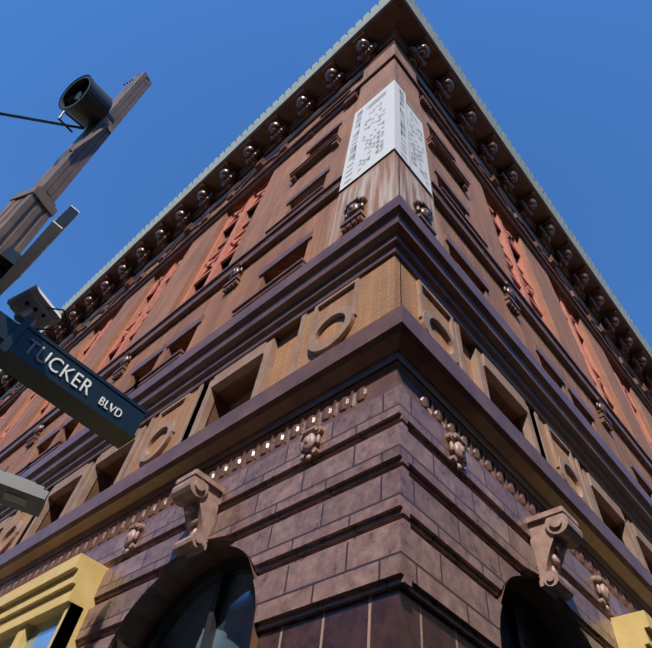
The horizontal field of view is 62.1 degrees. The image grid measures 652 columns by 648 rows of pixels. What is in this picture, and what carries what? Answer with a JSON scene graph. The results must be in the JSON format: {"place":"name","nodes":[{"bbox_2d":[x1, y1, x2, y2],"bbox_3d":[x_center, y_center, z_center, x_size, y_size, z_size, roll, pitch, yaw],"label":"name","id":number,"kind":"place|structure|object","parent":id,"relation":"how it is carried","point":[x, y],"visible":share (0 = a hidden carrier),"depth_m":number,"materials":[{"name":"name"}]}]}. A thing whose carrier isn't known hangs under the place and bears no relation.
{"place":"outdoors","nodes":[
{"label":"outdoors","id":0,"kind":"place"},
{"bbox_2d":[109,390,252,486],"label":"window","id":1,"kind":"structure","parent":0,"point":[241,400],"depth_m":8.96,"materials":[{"name":"glass"}]},
{"bbox_2d":[0,574,538,647],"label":"window","id":2,"kind":"structure","parent":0,"point":[235,625],"depth_m":5.34,"materials":[{"name":"glass"}]},
{"bbox_2d":[0,40,651,498],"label":"wall","id":3,"kind":"structure","parent":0,"point":[384,180],"depth_m":16.37,"materials":[{"name":"brick"}]},
{"bbox_2d":[0,277,651,571],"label":"building trim","id":4,"kind":"structure","parent":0,"point":[636,542],"depth_m":8.69,"materials":[{"name":"stone"}]},
{"bbox_2d":[0,79,651,448],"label":"wall panels","id":5,"kind":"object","parent":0,"point":[216,262],"depth_m":17.90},
{"bbox_2d":[0,553,651,647],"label":"frame","id":6,"kind":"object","parent":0,"point":[69,588],"visible":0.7,"depth_m":6.42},
{"bbox_2d":[0,0,651,371],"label":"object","id":7,"kind":"structure","parent":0,"point":[345,38],"depth_m":25.85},
{"bbox_2d":[0,0,651,348],"label":"sky","id":8,"kind":"structure","parent":0,"point":[568,83],"materials":[{"name":"blue"}]},
{"bbox_2d":[1,254,651,562],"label":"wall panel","id":9,"kind":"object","parent":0,"point":[388,285],"visible":0.21,"depth_m":7.54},
{"bbox_2d":[142,556,556,647],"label":"dark building frame","id":10,"kind":"object","parent":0,"point":[512,601],"visible":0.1,"depth_m":5.47,"materials":[{"name":"metal"}]},
{"bbox_2d":[75,385,629,647],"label":"brick wall","id":11,"kind":"structure","parent":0,"point":[380,494],"depth_m":4.66,"materials":[{"name":"brick"}]},
{"bbox_2d":[196,211,517,291],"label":"window","id":12,"kind":"structure","parent":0,"point":[228,235],"depth_m":20.40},
{"bbox_2d":[257,587,480,647],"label":"building tile","id":13,"kind":"object","parent":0,"point":[397,617],"visible":1,"depth_m":3.61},
{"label":"street paving","id":14,"kind":"object","parent":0,"visible":0},
{"bbox_2d":[0,72,151,278],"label":"street pole","id":15,"kind":"object","parent":14,"relation":"on","point":[25,215],"visible":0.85,"depth_m":4.88,"materials":[{"name":"brown metal"}]},
{"bbox_2d":[0,470,48,516],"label":"street light","id":16,"kind":"object","parent":15,"relation":"attached to","point":[19,493],"visible":1,"depth_m":3.22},
{"bbox_2d":[0,205,79,295],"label":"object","id":17,"kind":"object","parent":15,"relation":"attached to","point":[15,265],"visible":1,"depth_m":3.86,"materials":[{"name":"black"}]},
{"bbox_2d":[0,110,84,132],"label":"overhead cable","id":18,"kind":"object","parent":15,"relation":"attached to","point":[67,126],"visible":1,"depth_m":5.50,"materials":[{"name":"black metal"}]},
{"bbox_2d":[0,311,147,448],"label":"street sign","id":19,"kind":"object","parent":15,"relation":"attached to","point":[33,359],"visible":1,"depth_m":3.96,"materials":[{"name":"blue"}]},
{"bbox_2d":[7,285,67,330],"bbox_3d":[-2.187,-0.063,4.059,0.298,0.318,0.333,-15,-57,17],"label":"traffic sensor camera","id":20,"kind":"object","parent":19,"relation":"attached to","point":[34,302],"visible":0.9,"depth_m":4.06,"materials":[{"name":"white"}]},
{"bbox_2d":[58,75,114,128],"bbox_3d":[-2.544,-2.330,5.800,0.474,0.543,0.556,-19,-58,20],"label":"warning siren","id":21,"kind":"object","parent":15,"relation":"attached to","point":[85,101],"visible":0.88,"depth_m":5.70,"materials":[{"name":"grey paint"}]},
{"bbox_2d":[0,0,651,647],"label":"building trim","id":22,"kind":"structure","parent":14,"relation":"on","point":[394,348],"depth_m":8.91,"materials":[{"name":"stone"}]},
{"bbox_2d":[1,371,14,390],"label":"cornice bracket","id":23,"kind":"object","parent":22,"relation":"attached to","point":[7,380],"visible":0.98,"depth_m":36.15,"materials":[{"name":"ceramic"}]},
{"bbox_2d":[25,420,46,448],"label":"carved ornament","id":24,"kind":"object","parent":22,"relation":"attached to","point":[31,441],"visible":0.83,"depth_m":18.10,"materials":[{"name":"stone"}]},
{"bbox_2d":[34,565,46,578],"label":"egg-and-dart molding","id":25,"kind":"object","parent":22,"relation":"attached to","point":[41,570],"visible":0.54,"depth_m":8.34,"materials":[{"name":"stone"}]},
{"bbox_2d":[42,561,53,573],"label":"egg-and-dart molding","id":26,"kind":"object","parent":22,"relation":"attached to","point":[48,566],"visible":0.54,"depth_m":8.23,"materials":[{"name":"stone"}]},
{"bbox_2d":[43,330,55,341],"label":"cornice bracket","id":27,"kind":"object","parent":22,"relation":"attached to","point":[49,336],"visible":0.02,"depth_m":34.17,"materials":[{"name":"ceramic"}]},
{"bbox_2d":[50,556,62,569],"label":"egg-and-dart molding","id":28,"kind":"object","parent":22,"relation":"attached to","point":[56,562],"visible":0.71,"depth_m":8.13,"materials":[{"name":"stone"}]},
{"bbox_2d":[53,318,70,342],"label":"cornice bracket","id":29,"kind":"object","parent":22,"relation":"attached to","point":[61,332],"visible":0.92,"depth_m":33.07,"materials":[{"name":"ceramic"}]},
{"bbox_2d":[59,551,70,564],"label":"egg-and-dart molding","id":30,"kind":"object","parent":22,"relation":"attached to","point":[65,557],"visible":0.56,"depth_m":8.02,"materials":[{"name":"stone"}]},
{"bbox_2d":[67,547,78,559],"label":"egg-and-dart molding","id":31,"kind":"object","parent":22,"relation":"attached to","point":[73,553],"visible":0.65,"depth_m":7.91,"materials":[{"name":"stone"}]},
{"bbox_2d":[68,303,85,327],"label":"cornice bracket","id":32,"kind":"object","parent":22,"relation":"attached to","point":[76,312],"visible":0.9,"depth_m":32.31,"materials":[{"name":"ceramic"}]},
{"bbox_2d":[75,542,87,555],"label":"egg-and-dart molding","id":33,"kind":"object","parent":22,"relation":"attached to","point":[82,547],"visible":0.77,"depth_m":7.81,"materials":[{"name":"stone"}]},
{"bbox_2d":[83,537,96,552],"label":"egg-and-dart molding","id":34,"kind":"object","parent":22,"relation":"attached to","point":[91,542],"visible":0.9,"depth_m":7.68,"materials":[{"name":"stone"}]},
{"bbox_2d":[84,288,100,314],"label":"cornice bracket","id":35,"kind":"object","parent":22,"relation":"attached to","point":[92,298],"visible":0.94,"depth_m":31.51,"materials":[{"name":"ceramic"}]},
{"bbox_2d":[92,532,105,547],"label":"egg-and-dart molding","id":36,"kind":"object","parent":22,"relation":"attached to","point":[100,538],"visible":0.9,"depth_m":7.58,"materials":[{"name":"stone"}]},
{"bbox_2d":[100,272,117,299],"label":"cornice bracket","id":37,"kind":"object","parent":22,"relation":"attached to","point":[108,282],"visible":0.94,"depth_m":30.73,"materials":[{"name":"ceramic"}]},
{"bbox_2d":[102,526,115,542],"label":"egg-and-dart molding","id":38,"kind":"object","parent":22,"relation":"attached to","point":[109,533],"visible":0.92,"depth_m":7.47,"materials":[{"name":"stone"}]},
{"bbox_2d":[112,521,125,537],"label":"egg-and-dart molding","id":39,"kind":"object","parent":22,"relation":"attached to","point":[118,528],"visible":0.85,"depth_m":7.36,"materials":[{"name":"stone"}]},
{"bbox_2d":[111,350,133,380],"bbox_3d":[-5.974,1.188,15.943,0.568,0.990,0.215,-33,-64,27],"label":"carved ornament","id":40,"kind":"object","parent":22,"relation":"attached to","point":[122,369],"visible":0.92,"depth_m":15.74,"materials":[{"name":"stone"}]},
{"bbox_2d":[117,256,134,283],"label":"cornice bracket","id":41,"kind":"object","parent":22,"relation":"attached to","point":[125,266],"visible":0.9,"depth_m":29.95,"materials":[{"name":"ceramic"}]},
{"bbox_2d":[121,515,134,531],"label":"egg-and-dart molding","id":42,"kind":"object","parent":22,"relation":"attached to","point":[129,522],"visible":0.83,"depth_m":7.26,"materials":[{"name":"stone"}]},
{"bbox_2d":[122,522,144,554],"bbox_3d":[-2.396,2.639,6.625,0.293,0.394,0.115,-33,-64,27],"label":"carved ornament","id":43,"kind":"object","parent":22,"relation":"attached to","point":[134,531],"visible":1,"depth_m":6.60,"materials":[{"name":"stone"}]},
{"bbox_2d":[132,510,145,524],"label":"egg-and-dart molding","id":44,"kind":"object","parent":22,"relation":"attached to","point":[139,517],"visible":0.83,"depth_m":7.15,"materials":[{"name":"stone"}]},
{"bbox_2d":[135,239,152,267],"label":"cornice bracket","id":45,"kind":"object","parent":22,"relation":"attached to","point":[144,249],"visible":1,"depth_m":29.16,"materials":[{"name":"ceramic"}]},
{"bbox_2d":[142,504,155,520],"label":"egg-and-dart molding","id":46,"kind":"object","parent":22,"relation":"attached to","point":[149,511],"visible":0.9,"depth_m":7.04,"materials":[{"name":"stone"}]},
{"bbox_2d":[153,498,166,514],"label":"egg-and-dart molding","id":47,"kind":"object","parent":22,"relation":"attached to","point":[161,504],"visible":0.88,"depth_m":6.93,"materials":[{"name":"stone"}]},
{"bbox_2d":[154,221,172,249],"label":"cornice bracket","id":48,"kind":"object","parent":22,"relation":"attached to","point":[163,233],"visible":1,"depth_m":28.37,"materials":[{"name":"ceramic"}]},
{"bbox_2d":[164,493,173,508],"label":"egg-and-dart molding","id":49,"kind":"object","parent":22,"relation":"attached to","point":[170,501],"visible":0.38,"depth_m":6.83,"materials":[{"name":"stone"}]},
{"bbox_2d":[173,201,192,230],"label":"cornice bracket","id":50,"kind":"object","parent":22,"relation":"attached to","point":[183,213],"visible":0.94,"depth_m":27.59,"materials":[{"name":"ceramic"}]},
{"bbox_2d":[171,469,224,557],"bbox_3d":[-1.407,1.986,5.647,0.371,0.755,0.454,-33,-64,27],"label":"corbel","id":51,"kind":"object","parent":22,"relation":"attached to","point":[195,494],"visible":0.98,"depth_m":5.66,"materials":[{"name":"stone"}]},
{"bbox_2d":[194,181,214,210],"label":"cornice bracket","id":52,"kind":"object","parent":22,"relation":"attached to","point":[204,192],"visible":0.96,"depth_m":26.79,"materials":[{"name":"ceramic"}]},
{"bbox_2d":[213,464,227,480],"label":"egg-and-dart molding","id":53,"kind":"object","parent":22,"relation":"attached to","point":[223,470],"visible":0.94,"depth_m":6.40,"materials":[{"name":"stone"}]},
{"bbox_2d":[217,160,237,190],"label":"cornice bracket","id":54,"kind":"object","parent":22,"relation":"attached to","point":[227,172],"visible":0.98,"depth_m":26.01,"materials":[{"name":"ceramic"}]},
{"bbox_2d":[222,262,244,293],"bbox_3d":[-2.327,-1.205,13.711,0.568,0.990,0.215,-33,-64,27],"label":"carved ornament","id":55,"kind":"object","parent":22,"relation":"attached to","point":[235,278],"visible":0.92,"depth_m":13.46,"materials":[{"name":"stone"}]},
{"bbox_2d":[226,456,240,474],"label":"egg-and-dart molding","id":56,"kind":"object","parent":22,"relation":"attached to","point":[236,462],"visible":0.96,"depth_m":6.29,"materials":[{"name":"stone"}]},
{"bbox_2d":[239,449,254,467],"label":"egg-and-dart molding","id":57,"kind":"object","parent":22,"relation":"attached to","point":[250,455],"visible":0.98,"depth_m":6.18,"materials":[{"name":"stone"}]},
{"bbox_2d":[240,137,261,168],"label":"cornice bracket","id":58,"kind":"object","parent":22,"relation":"attached to","point":[251,150],"visible":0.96,"depth_m":25.23,"materials":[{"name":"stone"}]},
{"bbox_2d":[254,441,268,459],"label":"egg-and-dart molding","id":59,"kind":"object","parent":22,"relation":"attached to","point":[264,447],"visible":0.98,"depth_m":6.08,"materials":[{"name":"stone"}]},
{"bbox_2d":[268,433,283,451],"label":"egg-and-dart molding","id":60,"kind":"object","parent":22,"relation":"attached to","point":[279,439],"visible":0.96,"depth_m":5.97,"materials":[{"name":"stone"}]},
{"bbox_2d":[265,112,287,144],"bbox_3d":[-2.223,-8.808,24.675,1.001,1.269,1.134,-33,-64,27],"label":"cornice bracket","id":61,"kind":"object","parent":22,"relation":"attached to","point":[276,126],"visible":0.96,"depth_m":24.43,"materials":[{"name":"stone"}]},
{"bbox_2d":[283,424,298,443],"bbox_3d":[-0.372,1.176,5.886,0.198,0.220,0.037,-33,-64,27],"label":"egg-and-dart molding","id":62,"kind":"object","parent":22,"relation":"attached to","point":[294,431],"visible":0.98,"depth_m":5.86,"materials":[{"name":"stone"}]},
{"bbox_2d":[292,86,315,119],"bbox_3d":[-0.942,-9.648,23.891,1.001,1.269,1.134,-33,-64,27],"label":"cornice bracket","id":63,"kind":"object","parent":22,"relation":"attached to","point":[303,100],"visible":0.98,"depth_m":23.65,"materials":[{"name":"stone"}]},
{"bbox_2d":[299,415,314,434],"bbox_3d":[-0.197,1.061,5.779,0.198,0.220,0.037,-33,-64,27],"label":"egg-and-dart molding","id":64,"kind":"object","parent":22,"relation":"attached to","point":[310,421],"visible":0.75,"depth_m":5.76,"materials":[{"name":"stone"}]},
{"bbox_2d":[300,425,324,461],"bbox_3d":[-0.164,1.173,5.258,0.293,0.394,0.115,-33,-64,27],"label":"cartouche","id":65,"kind":"object","parent":22,"relation":"attached to","point":[310,440],"visible":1,"depth_m":5.24,"materials":[{"name":"stone"}]},
{"bbox_2d":[315,406,331,425],"bbox_3d":[-0.022,0.946,5.672,0.198,0.220,0.037,-33,-64,27],"label":"egg-and-dart molding","id":66,"kind":"object","parent":22,"relation":"attached to","point":[327,412],"visible":0.96,"depth_m":5.65,"materials":[{"name":"stone"}]},
{"bbox_2d":[320,59,345,93],"bbox_3d":[0.338,-10.488,23.108,1.001,1.269,1.134,-33,-64,27],"label":"cornice bracket","id":67,"kind":"object","parent":22,"relation":"attached to","point":[333,74],"visible":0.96,"depth_m":22.87,"materials":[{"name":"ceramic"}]},
{"bbox_2d":[332,397,348,416],"bbox_3d":[0.153,0.832,5.565,0.198,0.220,0.037,-33,-64,27],"label":"egg-and-dart molding","id":68,"kind":"object","parent":22,"relation":"attached to","point":[343,403],"visible":0.96,"depth_m":5.54,"materials":[{"name":"stone"}]},
{"bbox_2d":[340,196,367,234],"bbox_3d":[0.493,-2.024,9.924,0.533,0.930,0.202,-33,-64,27],"label":"carved ornament","id":69,"kind":"object","parent":22,"relation":"attached to","point":[354,212],"visible":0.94,"depth_m":9.79,"materials":[{"name":"stone"}]},
{"bbox_2d":[350,387,366,406],"bbox_3d":[0.328,0.717,5.458,0.198,0.220,0.037,-33,-64,27],"label":"egg-and-dart molding","id":70,"kind":"object","parent":22,"relation":"attached to","point":[361,393],"visible":0.98,"depth_m":5.43,"materials":[{"name":"stone"}]},
{"bbox_2d":[350,29,377,64],"bbox_3d":[1.618,-11.328,22.324,1.001,1.269,1.134,-33,-64,27],"label":"cornice bracket","id":71,"kind":"object","parent":22,"relation":"attached to","point":[363,45],"visible":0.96,"depth_m":22.09,"materials":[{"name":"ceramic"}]},
{"bbox_2d":[408,34,436,68],"bbox_3d":[3.875,-11.082,22.220,1.134,1.269,1.001,-33,-64,27],"label":"cornice bracket","id":72,"kind":"object","parent":22,"relation":"attached to","point":[422,50],"visible":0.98,"depth_m":21.99,"materials":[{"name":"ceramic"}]},
{"bbox_2d":[413,199,436,235],"bbox_3d":[1.812,-1.910,9.841,0.202,0.930,0.533,-33,-64,27],"label":"carved ornament","id":73,"kind":"object","parent":22,"relation":"attached to","point":[424,214],"visible":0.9,"depth_m":9.85,"materials":[{"name":"stone"}]},
{"bbox_2d":[420,393,433,416],"bbox_3d":[1.015,0.792,5.426,0.037,0.220,0.198,-33,-64,27],"label":"egg-and-dart molding","id":74,"kind":"object","parent":22,"relation":"attached to","point":[424,401],"visible":0.85,"depth_m":5.40,"materials":[{"name":"stone"}]},
{"bbox_2d":[434,407,447,429],"bbox_3d":[1.170,0.942,5.518,0.037,0.220,0.198,-33,-64,27],"label":"egg-and-dart molding","id":75,"kind":"object","parent":22,"relation":"attached to","point":[438,414],"visible":0.85,"depth_m":5.49,"materials":[{"name":"stone"}]},
{"bbox_2d":[432,69,459,102],"bbox_3d":[5.010,-9.979,22.893,1.134,1.269,1.001,-33,-64,27],"label":"cornice bracket","id":76,"kind":"object","parent":22,"relation":"attached to","point":[446,84],"visible":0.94,"depth_m":22.66,"materials":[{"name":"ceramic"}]},
{"bbox_2d":[447,420,459,435],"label":"egg-and-dart molding","id":77,"kind":"object","parent":22,"relation":"attached to","point":[451,426],"visible":0.73,"depth_m":5.59,"materials":[{"name":"stone"}]},
{"bbox_2d":[445,432,466,470],"bbox_3d":[1.261,1.229,5.119,0.115,0.394,0.293,-33,-64,27],"label":"cartouche","id":78,"kind":"object","parent":22,"relation":"attached to","point":[458,449],"visible":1,"depth_m":5.09,"materials":[{"name":"stone"}]},
{"bbox_2d":[460,433,472,454],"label":"egg-and-dart molding","id":79,"kind":"object","parent":22,"relation":"attached to","point":[464,438],"visible":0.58,"depth_m":5.70,"materials":[{"name":"stone"}]},
{"bbox_2d":[456,102,481,133],"bbox_3d":[6.146,-8.876,23.566,1.134,1.269,1.001,-33,-64,27],"label":"cornice bracket","id":80,"kind":"object","parent":22,"relation":"attached to","point":[468,116],"visible":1,"depth_m":23.33,"materials":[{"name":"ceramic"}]},
{"bbox_2d":[472,445,485,466],"bbox_3d":[1.635,1.394,5.794,0.037,0.220,0.198,-33,-64,27],"label":"egg-and-dart molding","id":81,"kind":"object","parent":22,"relation":"attached to","point":[477,452],"visible":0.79,"depth_m":5.77,"materials":[{"name":"stone"}]},
{"bbox_2d":[477,132,501,164],"bbox_3d":[7.281,-7.773,24.238,1.134,1.269,1.001,-33,-64,27],"label":"cornice bracket","id":82,"kind":"object","parent":22,"relation":"attached to","point":[489,146],"visible":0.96,"depth_m":24.01,"materials":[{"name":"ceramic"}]},
{"bbox_2d":[484,457,497,478],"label":"egg-and-dart molding","id":83,"kind":"object","parent":22,"relation":"attached to","point":[489,466],"visible":0.83,"depth_m":5.86,"materials":[{"name":"stone"}]},
{"bbox_2d":[496,468,508,490],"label":"egg-and-dart molding","id":84,"kind":"object","parent":22,"relation":"attached to","point":[502,478],"visible":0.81,"depth_m":5.96,"materials":[{"name":"stone"}]},
{"bbox_2d":[499,161,521,192],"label":"cornice bracket","id":85,"kind":"object","parent":22,"relation":"attached to","point":[509,175],"visible":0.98,"depth_m":24.68,"materials":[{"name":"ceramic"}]},
{"bbox_2d":[501,281,520,316],"bbox_3d":[4.526,-0.658,13.249,0.215,0.990,0.568,-33,-64,27],"label":"carved ornament","id":86,"kind":"object","parent":22,"relation":"attached to","point":[509,299],"visible":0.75,"depth_m":12.98,"materials":[{"name":"stone"}]},
{"bbox_2d":[507,479,519,501],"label":"egg-and-dart molding","id":87,"kind":"object","parent":22,"relation":"attached to","point":[513,489],"visible":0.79,"depth_m":6.05,"materials":[{"name":"stone"}]},
{"bbox_2d":[518,490,530,511],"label":"egg-and-dart molding","id":88,"kind":"object","parent":22,"relation":"attached to","point":[524,500],"visible":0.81,"depth_m":6.14,"materials":[{"name":"stone"}]},
{"bbox_2d":[517,189,540,219],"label":"cornice bracket","id":89,"kind":"object","parent":22,"relation":"attached to","point":[529,202],"visible":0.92,"depth_m":25.36,"materials":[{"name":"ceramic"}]},
{"bbox_2d":[529,501,538,514],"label":"egg-and-dart molding","id":90,"kind":"object","parent":22,"relation":"attached to","point":[534,510],"visible":0.67,"depth_m":6.24,"materials":[{"name":"stone"}]},
{"bbox_2d":[536,215,557,244],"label":"cornice bracket","id":91,"kind":"object","parent":22,"relation":"attached to","point":[547,228],"visible":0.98,"depth_m":26.03,"materials":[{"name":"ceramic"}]},
{"bbox_2d":[526,506,582,600],"bbox_3d":[2.331,2.293,5.402,0.454,0.755,0.371,-33,-64,27],"label":"corbel","id":92,"kind":"object","parent":22,"relation":"attached to","point":[556,533],"visible":0.96,"depth_m":5.41,"materials":[{"name":"stone"}]},
{"bbox_2d":[554,240,574,269],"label":"cornice bracket","id":93,"kind":"object","parent":22,"relation":"attached to","point":[564,252],"visible":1,"depth_m":26.71,"materials":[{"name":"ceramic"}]},
{"bbox_2d":[571,548,580,560],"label":"egg-and-dart molding","id":94,"kind":"object","parent":22,"relation":"attached to","point":[574,552],"visible":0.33,"depth_m":6.58,"materials":[{"name":"stone"}]},
{"bbox_2d":[570,264,590,292],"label":"cornice bracket","id":95,"kind":"object","parent":22,"relation":"attached to","point":[581,275],"visible":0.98,"depth_m":27.39,"materials":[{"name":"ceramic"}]},
{"bbox_2d":[577,549,589,569],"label":"egg-and-dart molding","id":96,"kind":"object","parent":22,"relation":"attached to","point":[582,556],"visible":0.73,"depth_m":6.69,"materials":[{"name":"stone"}]},
{"bbox_2d":[586,558,596,574],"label":"egg-and-dart molding","id":97,"kind":"object","parent":22,"relation":"attached to","point":[592,568],"visible":0.71,"depth_m":6.79,"materials":[{"name":"stone"}]},
{"bbox_2d":[586,286,606,314],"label":"cornice bracket","id":98,"kind":"object","parent":22,"relation":"attached to","point":[596,298],"visible":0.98,"depth_m":28.06,"materials":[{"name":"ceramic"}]},
{"bbox_2d":[591,575,611,611],"bbox_3d":[3.241,3.153,6.292,0.115,0.394,0.293,-33,-64,27],"label":"carved ornament","id":99,"kind":"object","parent":22,"relation":"attached to","point":[600,583],"visible":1,"depth_m":6.27,"materials":[{"name":"stone"}]},
{"bbox_2d":[593,397,612,431],"bbox_3d":[7.761,2.484,15.165,0.215,0.990,0.568,-33,-64,27],"label":"carved ornament","id":100,"kind":"object","parent":22,"relation":"attached to","point":[604,419],"visible":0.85,"depth_m":14.93,"materials":[{"name":"stone"}]},
{"bbox_2d":[604,575,614,594],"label":"egg-and-dart molding","id":101,"kind":"object","parent":22,"relation":"attached to","point":[609,583],"visible":0.71,"depth_m":6.97,"materials":[{"name":"stone"}]},
{"bbox_2d":[601,307,620,335],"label":"cornice bracket","id":102,"kind":"object","parent":22,"relation":"attached to","point":[610,320],"visible":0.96,"depth_m":28.74,"materials":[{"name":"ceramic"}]},
{"bbox_2d":[612,583,623,603],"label":"egg-and-dart molding","id":103,"kind":"object","parent":22,"relation":"attached to","point":[617,592],"visible":0.79,"depth_m":7.06,"materials":[{"name":"stone"}]},
{"bbox_2d":[615,328,634,355],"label":"cornice bracket","id":104,"kind":"object","parent":22,"relation":"attached to","point":[626,338],"visible":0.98,"depth_m":29.41,"materials":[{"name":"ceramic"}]},
{"bbox_2d":[620,591,631,610],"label":"egg-and-dart molding","id":105,"kind":"object","parent":22,"relation":"attached to","point":[625,600],"visible":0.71,"depth_m":7.15,"materials":[{"name":"stone"}]},
{"bbox_2d":[628,599,636,612],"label":"egg-and-dart molding","id":106,"kind":"object","parent":22,"relation":"attached to","point":[632,607],"visible":0.54,"depth_m":7.24,"materials":[{"name":"stone"}]},
{"bbox_2d":[629,348,648,374],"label":"cornice bracket","id":107,"kind":"object","parent":22,"relation":"attached to","point":[639,358],"visible":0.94,"depth_m":30.10,"materials":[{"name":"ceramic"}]},
{"bbox_2d":[642,369,651,392],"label":"cornice bracket","id":108,"kind":"object","parent":22,"relation":"attached to","point":[647,375],"visible":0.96,"depth_m":30.77,"materials":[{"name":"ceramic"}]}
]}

